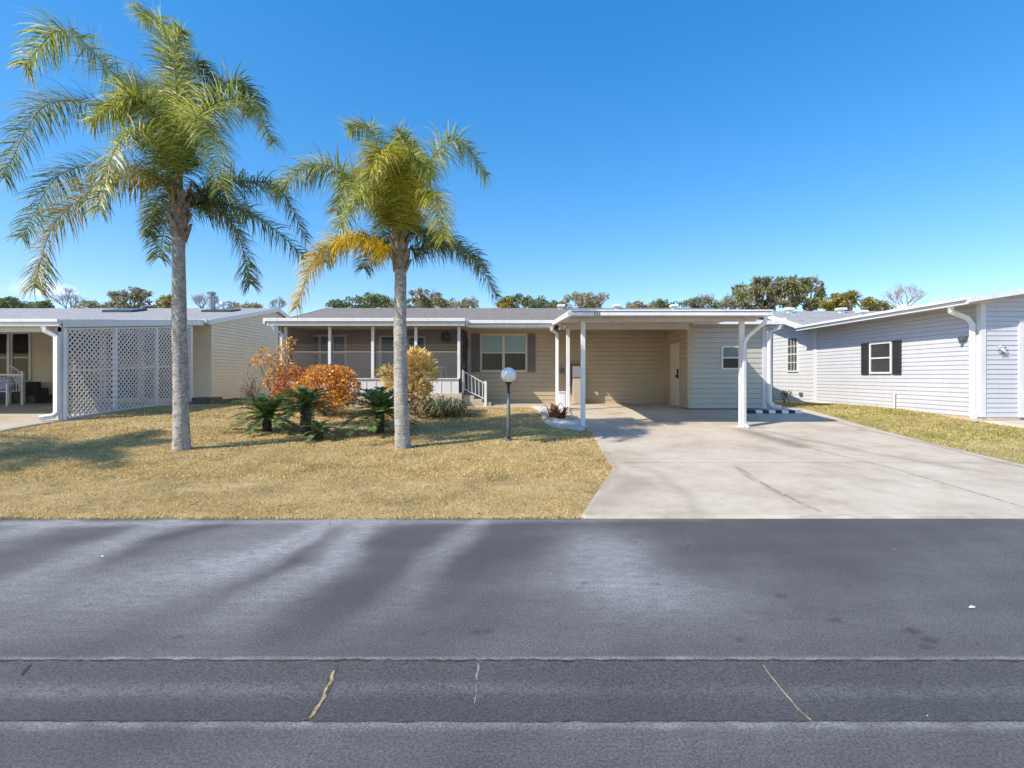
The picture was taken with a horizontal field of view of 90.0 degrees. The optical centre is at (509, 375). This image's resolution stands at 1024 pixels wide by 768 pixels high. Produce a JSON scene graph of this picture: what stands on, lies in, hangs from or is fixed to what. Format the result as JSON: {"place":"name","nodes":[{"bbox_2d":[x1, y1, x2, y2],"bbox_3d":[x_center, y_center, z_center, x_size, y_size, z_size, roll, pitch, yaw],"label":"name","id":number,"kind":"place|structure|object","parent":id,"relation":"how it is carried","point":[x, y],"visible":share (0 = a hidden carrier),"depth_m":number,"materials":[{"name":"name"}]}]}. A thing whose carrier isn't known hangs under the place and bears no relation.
{"place":"outdoors","nodes":[
{"label":"outdoors","id":0,"kind":"place"},
{"bbox_2d":[0,403,172,431],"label":"neighbour driveway","id":1,"kind":"structure","parent":0,"point":[14,416],"depth_m":13.12,"materials":[{"name":"concrete"}]},
{"bbox_2d":[0,374,23,405],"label":"bench","id":2,"kind":"object","parent":1,"relation":"on","point":[16,383],"visible":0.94,"depth_m":15.49,"materials":[{"name":"white paint"}]},
{"bbox_2d":[0,377,13,389],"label":"cushion","id":3,"kind":"object","parent":2,"relation":"on","point":[3,380],"visible":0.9,"depth_m":15.36,"materials":[{"name":"grey fabric"}]},
{"bbox_2d":[63,326,192,419],"bbox_3d":[-10.500,-0.280,14.480,0.070,2.719,4.830,0,0,0],"label":"lattice fence","id":4,"kind":"object","parent":1,"relation":"on","point":[115,373],"visible":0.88,"depth_m":13.65,"materials":[{"name":"white paint"}]},
{"bbox_2d":[0,518,1023,659],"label":"road","id":5,"kind":"structure","parent":0,"point":[627,589],"depth_m":3.60,"materials":[{"name":"grey asphalt"}]},
{"bbox_2d":[0,660,1023,720],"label":"road gutter","id":6,"kind":"object","parent":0,"point":[532,690],"visible":1,"depth_m":2.47,"materials":[{"name":"asphalt"}]},
{"bbox_2d":[20,665,30,674],"bbox_3d":[-2.488,1.507,2.626,0.018,0.008,0.082,0,0,-20],"label":"road crack","id":7,"kind":"object","parent":6,"relation":"on","point":[25,669],"visible":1,"depth_m":2.63,"materials":[{"name":"grey asphalt"}]},
{"bbox_2d":[309,670,334,717],"bbox_3d":[-0.882,1.509,2.436,0.029,0.014,0.380,0,0,-4],"label":"road crack","id":8,"kind":"object","parent":6,"relation":"on","point":[324,696],"visible":1,"depth_m":2.42,"materials":[{"name":"beige asphalt"}]},
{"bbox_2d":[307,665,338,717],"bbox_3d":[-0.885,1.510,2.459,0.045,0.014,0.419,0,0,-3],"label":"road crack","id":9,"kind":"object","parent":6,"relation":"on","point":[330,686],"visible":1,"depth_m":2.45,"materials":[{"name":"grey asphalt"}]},
{"bbox_2d":[474,663,478,707],"bbox_3d":[-0.165,1.510,2.474,0.020,0.014,0.409,0,0,0],"label":"road crack","id":10,"kind":"object","parent":6,"relation":"on","point":[476,678],"visible":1,"depth_m":2.59,"materials":[{"name":"grey asphalt"}]},
{"bbox_2d":[0,719,1023,722],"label":"road crack","id":11,"kind":"object","parent":6,"relation":"on","point":[117,720],"visible":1,"depth_m":2.23,"materials":[{"name":"grey asphalt"}]},
{"bbox_2d":[0,658,1023,660],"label":"road crack","id":12,"kind":"object","parent":6,"relation":"on","point":[513,659],"visible":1,"depth_m":2.71,"materials":[{"name":"black asphalt"}]},
{"bbox_2d":[31,518,1017,741],"bbox_3d":[-0.080,1.501,3.645,11.784,0.022,3.451,0,0,0],"label":"road grit","id":13,"kind":"object","parent":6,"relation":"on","point":[554,536],"visible":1,"depth_m":4.36,"materials":[{"name":"grey stone"}]},
{"bbox_2d":[763,665,815,723],"bbox_3d":[1.312,1.506,2.434,0.016,0.022,0.472,0,0,1],"label":"road crack","id":14,"kind":"object","parent":6,"relation":"on","point":[787,695],"visible":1,"depth_m":2.43,"materials":[{"name":"beige asphalt"}]},
{"bbox_2d":[0,721,1023,767],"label":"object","id":15,"kind":"structure","parent":0,"point":[518,744],"depth_m":2.08,"materials":[{"name":"asphalt"}]},
{"bbox_2d":[0,395,1023,518],"bbox_3d":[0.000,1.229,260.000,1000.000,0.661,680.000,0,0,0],"label":"lawn ground","id":16,"kind":"structure","parent":0,"point":[537,420],"depth_m":7.62,"materials":[{"name":"plant"}]},
{"bbox_2d":[0,296,24,307],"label":"tree","id":17,"kind":"object","parent":16,"relation":"on","point":[8,302],"visible":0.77,"depth_m":45.69,"materials":[{"name":"green plant"}]},
{"bbox_2d":[14,301,34,307],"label":"tree","id":18,"kind":"object","parent":16,"relation":"on","point":[28,304],"visible":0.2,"depth_m":49.01,"materials":[{"name":"green plant"}]},
{"bbox_2d":[32,300,54,307],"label":"tree","id":19,"kind":"object","parent":16,"relation":"on","point":[41,304],"visible":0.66,"depth_m":45.76,"materials":[{"name":"green plant"}]},
{"bbox_2d":[51,287,88,307],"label":"bare tree","id":20,"kind":"object","parent":16,"relation":"on","point":[69,298],"visible":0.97,"depth_m":51.51,"materials":[{"name":"grey plant"}]},
{"bbox_2d":[71,299,115,307],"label":"tree","id":21,"kind":"object","parent":16,"relation":"on","point":[91,304],"visible":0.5,"depth_m":49.03,"materials":[{"name":"green plant"}]},
{"bbox_2d":[107,286,159,307],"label":"tree","id":22,"kind":"object","parent":16,"relation":"on","point":[122,298],"visible":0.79,"depth_m":45.77,"materials":[{"name":"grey plant"}]},
{"bbox_2d":[0,291,289,420],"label":"house","id":23,"kind":"structure","parent":16,"relation":"on","point":[228,343],"depth_m":17.99,"materials":[{"name":"beige plastic"}]},
{"bbox_2d":[0,332,9,376],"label":"window","id":24,"kind":"structure","parent":23,"relation":"in","point":[4,336],"depth_m":17.97,"materials":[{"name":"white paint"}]},
{"bbox_2d":[10,332,31,381],"bbox_3d":[-17.161,-0.650,17.970,0.721,1.812,0.060,0,0,0],"label":"window","id":25,"kind":"structure","parent":23,"relation":"in","point":[21,342],"depth_m":17.97,"materials":[{"name":"black glass"}]},
{"bbox_2d":[69,332,102,399],"bbox_3d":[-14.935,-0.352,17.970,1.282,2.410,0.060,0,0,0],"label":"window","id":26,"kind":"structure","parent":23,"relation":"in","point":[84,335],"depth_m":17.97,"materials":[{"name":"white paint"}]},
{"bbox_2d":[104,332,140,399],"bbox_3d":[-13.603,-0.352,17.970,1.282,2.410,0.060,0,0,0],"label":"window","id":27,"kind":"structure","parent":23,"relation":"in","point":[111,343],"depth_m":17.97,"materials":[{"name":"white paint"}]},
{"bbox_2d":[142,332,171,399],"bbox_3d":[-12.271,-0.352,17.970,1.282,2.410,0.060,0,0,0],"label":"window","id":28,"kind":"structure","parent":23,"relation":"in","point":[148,332],"depth_m":17.97,"materials":[{"name":"grey glass"}]},
{"bbox_2d":[0,0,314,450],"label":"palm tree","id":29,"kind":"object","parent":16,"relation":"on","point":[183,120],"visible":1,"depth_m":9.14,"materials":[{"name":"green plant"}]},
{"bbox_2d":[154,294,171,307],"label":"tree","id":30,"kind":"object","parent":16,"relation":"on","point":[165,301],"visible":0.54,"depth_m":45.61,"materials":[{"name":"green plant"}]},
{"bbox_2d":[191,293,219,307],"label":"bare tree","id":31,"kind":"object","parent":16,"relation":"on","point":[200,299],"visible":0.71,"depth_m":51.82,"materials":[{"name":"grey plant"}]},
{"bbox_2d":[189,397,225,404],"bbox_3d":[-10.143,0.880,17.075,0.905,0.360,1.050,0,0,0],"label":"planter box","id":32,"kind":"object","parent":16,"relation":"on","point":[207,400],"visible":0.58,"depth_m":16.85,"materials":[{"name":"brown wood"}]},
{"bbox_2d":[222,396,248,404],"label":"shrub","id":33,"kind":"object","parent":16,"relation":"on","point":[234,399],"visible":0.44,"depth_m":16.52,"materials":[{"name":"green plant"}]},
{"bbox_2d":[215,301,270,307],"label":"tree","id":34,"kind":"object","parent":16,"relation":"on","point":[245,305],"visible":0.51,"depth_m":49.00,"materials":[{"name":"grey plant"}]},
{"bbox_2d":[237,372,265,405],"bbox_3d":[-7.861,0.410,15.573,0.729,1.125,0.685,0,0,-36],"label":"twiggy shrub","id":35,"kind":"object","parent":16,"relation":"on","point":[249,395],"visible":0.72,"depth_m":15.56,"materials":[{"name":"grey plant"}]},
{"bbox_2d":[223,392,300,435],"bbox_3d":[-5.442,0.843,11.404,1.753,0.985,1.710,0,0,0],"label":"cycad","id":36,"kind":"object","parent":16,"relation":"on","point":[266,407],"visible":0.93,"depth_m":11.21,"materials":[{"name":"green plant"}]},
{"bbox_2d":[249,336,297,407],"bbox_3d":[-6.842,-0.072,14.845,1.354,2.176,0.814,0,0,0],"label":"tall shrub","id":37,"kind":"object","parent":16,"relation":"on","point":[266,380],"visible":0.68,"depth_m":14.76,"materials":[{"name":"orange plant"}]},
{"bbox_2d":[269,296,286,308],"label":"bare tree","id":38,"kind":"object","parent":16,"relation":"on","point":[282,302],"visible":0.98,"depth_m":50.09,"materials":[{"name":"grey plant"}]},
{"bbox_2d":[270,364,306,411],"bbox_3d":[-6.190,0.356,14.447,1.104,1.411,1.002,0,0,-22],"label":"croton shrub","id":39,"kind":"object","parent":16,"relation":"on","point":[295,370],"visible":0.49,"depth_m":14.28,"materials":[{"name":"orange plant"}]},
{"bbox_2d":[0,415,600,513],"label":"fallen leaves","id":40,"kind":"object","parent":16,"relation":"on","point":[302,477],"visible":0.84,"depth_m":7.60,"materials":[{"name":"brown plant"}]},
{"bbox_2d":[272,385,336,435],"bbox_3d":[-4.383,0.758,10.953,1.322,1.112,1.434,0,0,0],"label":"cycad","id":41,"kind":"object","parent":16,"relation":"on","point":[306,399],"visible":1,"depth_m":10.85,"materials":[{"name":"green plant"}]},
{"bbox_2d":[299,420,338,443],"bbox_3d":[-3.885,1.111,10.349,0.747,0.460,0.777,0,0,-43],"label":"cycad","id":42,"kind":"object","parent":16,"relation":"on","point":[317,433],"visible":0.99,"depth_m":10.25,"materials":[{"name":"green plant"}]},
{"bbox_2d":[290,363,364,415],"bbox_3d":[-5.032,0.386,13.965,1.913,1.494,1.660,0,0,0],"label":"croton shrub","id":43,"kind":"object","parent":16,"relation":"on","point":[313,377],"visible":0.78,"depth_m":13.78,"materials":[{"name":"orange plant"}]},
{"bbox_2d":[325,299,349,307],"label":"tree","id":44,"kind":"object","parent":16,"relation":"on","point":[337,303],"visible":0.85,"depth_m":45.75,"materials":[{"name":"green plant"}]},
{"bbox_2d":[345,291,393,307],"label":"tree","id":45,"kind":"object","parent":16,"relation":"on","point":[370,300],"visible":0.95,"depth_m":45.36,"materials":[{"name":"green plant"}]},
{"bbox_2d":[337,386,418,438],"bbox_3d":[-2.909,0.786,11.261,1.805,1.159,1.758,0,0,0],"label":"cycad","id":46,"kind":"object","parent":16,"relation":"on","point":[379,403],"visible":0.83,"depth_m":11.01,"materials":[{"name":"green plant"}]},
{"bbox_2d":[257,111,504,448],"bbox_3d":[-2.239,-1.808,9.621,4.400,6.416,3.406,0,0,0],"label":"palm tree","id":47,"kind":"object","parent":16,"relation":"on","point":[395,167],"visible":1,"depth_m":9.28,"materials":[{"name":"green plant"}]},
{"bbox_2d":[383,297,418,307],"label":"tree","id":48,"kind":"object","parent":16,"relation":"on","point":[407,304],"visible":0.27,"depth_m":49.50,"materials":[{"name":"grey plant"}]},
{"bbox_2d":[375,344,442,415],"bbox_3d":[-2.787,0.135,13.999,1.935,1.999,1.189,0,0,0],"label":"yellow croton","id":49,"kind":"object","parent":16,"relation":"on","point":[418,366],"visible":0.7,"depth_m":13.84,"materials":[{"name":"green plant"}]},
{"bbox_2d":[407,288,451,307],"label":"tree","id":50,"kind":"object","parent":16,"relation":"on","point":[421,299],"visible":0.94,"depth_m":45.39,"materials":[{"name":"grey plant"}]},
{"bbox_2d":[408,395,460,418],"bbox_3d":[-2.006,0.842,13.402,1.494,0.681,0.799,0,0,0],"label":"shrub","id":51,"kind":"object","parent":16,"relation":"on","point":[423,408],"visible":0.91,"depth_m":13.33,"materials":[{"name":"green plant"}]},
{"bbox_2d":[411,393,471,417],"bbox_3d":[-1.950,0.780,13.870,2.018,0.660,2.092,0,0,0],"label":"strap leaf clump","id":52,"kind":"object","parent":16,"relation":"on","point":[431,403],"visible":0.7,"depth_m":13.56,"materials":[{"name":"green plant"}]},
{"bbox_2d":[435,297,479,307],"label":"tree","id":53,"kind":"object","parent":16,"relation":"on","point":[464,303],"visible":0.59,"depth_m":49.27,"materials":[{"name":"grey plant"}]},
{"bbox_2d":[436,397,482,416],"bbox_3d":[-1.501,0.831,13.923,1.828,0.544,1.824,0,0,0],"label":"strap leaf clump","id":54,"kind":"object","parent":16,"relation":"on","point":[457,403],"visible":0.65,"depth_m":13.74,"materials":[{"name":"green plant"}]},
{"bbox_2d":[495,296,515,307],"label":"tree","id":55,"kind":"object","parent":16,"relation":"on","point":[507,302],"visible":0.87,"depth_m":44.79,"materials":[{"name":"green plant"}]},
{"bbox_2d":[501,367,515,440],"bbox_3d":[-0.030,0.593,10.332,0.310,1.537,0.310,0,0,0],"label":"lamp post","id":56,"kind":"object","parent":16,"relation":"on","point":[508,375],"visible":1,"depth_m":10.29,"materials":[{"name":"black metal"}]},
{"bbox_2d":[468,403,552,406],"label":"walkway","id":57,"kind":"structure","parent":16,"relation":"on","point":[518,404],"depth_m":16.46,"materials":[{"name":"concrete"}]},
{"bbox_2d":[499,293,545,307],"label":"tree","id":58,"kind":"object","parent":16,"relation":"on","point":[526,301],"visible":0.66,"depth_m":45.70,"materials":[{"name":"green plant"}]},
{"bbox_2d":[532,299,565,307],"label":"tree","id":59,"kind":"object","parent":16,"relation":"on","point":[548,304],"visible":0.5,"depth_m":49.41,"materials":[{"name":"green plant"}]},
{"bbox_2d":[532,406,584,430],"bbox_3d":[1.284,1.136,13.789,0.951,0.431,4.425,0,0,-4],"label":"garden bed","id":60,"kind":"object","parent":16,"relation":"on","point":[572,423],"visible":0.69,"depth_m":12.76,"materials":[{"name":"white stone"}]},
{"bbox_2d":[526,403,579,417],"bbox_3d":[1.249,0.921,13.459,1.521,0.439,1.428,0,0,16],"label":"withered plant","id":61,"kind":"object","parent":60,"relation":"on","point":[554,412],"visible":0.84,"depth_m":13.26,"materials":[{"name":"brown plant"}]},
{"bbox_2d":[558,391,565,408],"bbox_3d":[1.554,0.730,15.300,0.240,0.540,0.200,0,0,0],"label":"utility pedestal","id":62,"kind":"object","parent":60,"relation":"on","point":[561,397],"visible":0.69,"depth_m":15.22,"materials":[{"name":"white plastic"}]},
{"bbox_2d":[559,290,609,307],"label":"tree","id":63,"kind":"object","parent":16,"relation":"on","point":[588,302],"visible":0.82,"depth_m":45.31,"materials":[{"name":"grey plant"}]},
{"bbox_2d":[621,300,657,307],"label":"tree","id":64,"kind":"object","parent":16,"relation":"on","point":[637,304],"visible":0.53,"depth_m":49.41,"materials":[{"name":"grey plant"}]},
{"bbox_2d":[650,298,675,307],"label":"tree","id":65,"kind":"object","parent":16,"relation":"on","point":[661,303],"visible":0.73,"depth_m":45.75,"materials":[{"name":"green plant"}]},
{"bbox_2d":[676,296,717,308],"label":"tree","id":66,"kind":"object","parent":16,"relation":"on","point":[692,302],"visible":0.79,"depth_m":45.60,"materials":[{"name":"green plant"}]},
{"bbox_2d":[697,292,714,307],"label":"bare tree","id":67,"kind":"object","parent":16,"relation":"on","point":[704,296],"visible":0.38,"depth_m":53.78,"materials":[{"name":"grey plant"}]},
{"bbox_2d":[707,293,752,309],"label":"tree","id":68,"kind":"object","parent":16,"relation":"on","point":[731,303],"visible":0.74,"depth_m":49.33,"materials":[{"name":"green plant"}]},
{"bbox_2d":[730,274,811,310],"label":"tree","id":69,"kind":"object","parent":16,"relation":"on","point":[780,288],"visible":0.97,"depth_m":45.18,"materials":[{"name":"green plant"}]},
{"bbox_2d":[781,389,792,403],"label":"shrub","id":70,"kind":"object","parent":16,"relation":"on","point":[785,395],"visible":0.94,"depth_m":17.56,"materials":[{"name":"green plant"}]},
{"bbox_2d":[786,274,828,310],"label":"tree","id":71,"kind":"object","parent":16,"relation":"on","point":[810,304],"visible":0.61,"depth_m":47.18,"materials":[{"name":"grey plant"}]},
{"bbox_2d":[818,291,876,310],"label":"tree","id":72,"kind":"object","parent":16,"relation":"on","point":[832,304],"visible":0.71,"depth_m":43.58,"materials":[{"name":"green plant"}]},
{"bbox_2d":[838,289,863,310],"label":"fan palm","id":73,"kind":"object","parent":16,"relation":"on","point":[850,301],"visible":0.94,"depth_m":42.87,"materials":[{"name":"green plant"}]},
{"bbox_2d":[857,299,893,310],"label":"tree","id":74,"kind":"object","parent":16,"relation":"on","point":[882,305],"visible":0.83,"depth_m":49.37,"materials":[{"name":"green plant"}]},
{"bbox_2d":[757,289,1023,421],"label":"house","id":75,"kind":"structure","parent":16,"relation":"on","point":[945,358],"depth_m":13.86,"materials":[{"name":"grey plastic"}]},
{"bbox_2d":[787,336,798,371],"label":"window","id":76,"kind":"structure","parent":75,"relation":"in","point":[792,342],"depth_m":19.88,"materials":[{"name":"grey glass"}]},
{"bbox_2d":[869,341,891,373],"bbox_3d":[10.970,-0.534,15.160,0.060,0.931,0.900,0,0,0],"label":"window","id":77,"kind":"structure","parent":75,"relation":"in","point":[880,354],"depth_m":15.16,"materials":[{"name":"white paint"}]},
{"bbox_2d":[998,345,1008,354],"bbox_3d":[11.465,-0.597,11.890,0.237,0.227,0.068,0,0,0],"label":"wall ornament","id":78,"kind":"object","parent":75,"relation":"attached to","point":[1003,350],"depth_m":11.88,"materials":[{"name":"white paint"}]},
{"bbox_2d":[880,283,928,308],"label":"bare tree","id":79,"kind":"object","parent":16,"relation":"on","point":[897,296],"visible":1,"depth_m":49.52,"materials":[{"name":"grey plant"}]},
{"bbox_2d":[983,420,1023,427],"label":"neighbour garage slab","id":80,"kind":"structure","parent":16,"relation":"on","point":[1017,423],"depth_m":11.57,"materials":[{"name":"concrete"}]},
{"bbox_2d":[0,0,1023,373],"label":"sky","id":81,"kind":"structure","parent":0,"point":[646,151],"materials":[{"name":"blue"}]},
{"bbox_2d":[553,403,1023,518],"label":"driveway","id":82,"kind":"structure","parent":0,"point":[668,461],"depth_m":7.58,"materials":[{"name":"concrete"}]},
{"bbox_2d":[263,304,787,427],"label":"house","id":83,"kind":"structure","parent":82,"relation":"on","point":[708,358],"depth_m":17.44,"materials":[{"name":"beige plastic"}]},
{"bbox_2d":[313,335,346,370],"bbox_3d":[-6.774,-0.850,18.870,1.506,1.340,0.060,0,0,0],"label":"window","id":84,"kind":"structure","parent":83,"relation":"in","point":[320,342],"depth_m":18.87,"materials":[{"name":"grey glass"}]},
{"bbox_2d":[379,336,393,377],"bbox_3d":[-4.513,-0.470,18.870,0.646,2.040,0.060,0,0,0],"label":"porch door","id":85,"kind":"structure","parent":83,"relation":"in","point":[386,343],"depth_m":18.84,"materials":[{"name":"grey glass"}]},
{"bbox_2d":[407,336,425,358],"bbox_3d":[-3.451,-0.825,18.870,0.674,1.270,0.060,0,0,0],"label":"window","id":86,"kind":"structure","parent":83,"relation":"in","point":[410,339],"depth_m":18.87,"materials":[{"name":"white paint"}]},
{"bbox_2d":[438,366,447,377],"bbox_3d":[-2.295,0.111,17.591,0.336,0.880,0.338,0,0,0],"label":"side table","id":87,"kind":"object","parent":83,"relation":"on","point":[441,372],"visible":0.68,"depth_m":17.62,"materials":[{"name":"white paint"}]},
{"bbox_2d":[440,332,451,343],"bbox_3d":[-2.371,-1.429,18.795,0.490,0.502,0.154,0,0,0],"label":"wreath","id":88,"kind":"object","parent":83,"relation":"attached to","point":[448,335],"visible":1,"depth_m":18.77,"materials":[{"name":"plant"}]},
{"bbox_2d":[463,330,468,391],"bbox_3d":[-1.450,-0.475,16.925,0.140,2.010,0.850,0,0,0],"label":"screen door","id":89,"kind":"structure","parent":83,"relation":"in","point":[465,334],"depth_m":16.57,"materials":[{"name":"black paint"}]},
{"bbox_2d":[480,334,526,371],"bbox_3d":[-0.213,-0.792,17.470,1.603,1.296,0.060,0,0,0],"label":"window","id":90,"kind":"structure","parent":83,"relation":"in","point":[498,352],"depth_m":17.47,"materials":[{"name":"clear glass"}]},
{"bbox_2d":[670,343,678,405],"bbox_3d":[5.237,-0.055,16.380,0.125,1.970,0.900,0,0,0],"label":"shed door","id":91,"kind":"structure","parent":83,"relation":"in","point":[674,348],"depth_m":16.39,"materials":[{"name":"beige paint"}]},
{"bbox_2d":[721,346,737,369],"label":"window","id":92,"kind":"structure","parent":83,"relation":"in","point":[729,356],"depth_m":15.17,"materials":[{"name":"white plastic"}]},
{"bbox_2d":[746,410,801,412],"bbox_3d":[7.425,1.000,14.400,1.462,0.085,0.200,0,0,0],"label":"parking stop","id":93,"kind":"object","parent":82,"relation":"on","point":[774,411],"visible":1,"depth_m":14.32,"materials":[{"name":"black paint"}]},
{"bbox_2d":[808,447,1022,506],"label":"driveway joint","id":94,"kind":"object","parent":82,"relation":"on","point":[941,482],"visible":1,"depth_m":6.73,"materials":[{"name":"grey concrete"}]},
{"bbox_2d":[774,402,1023,463],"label":"side strip grass","id":95,"kind":"structure","parent":0,"point":[870,411],"depth_m":11.51,"materials":[{"name":"plant"}]}
]}

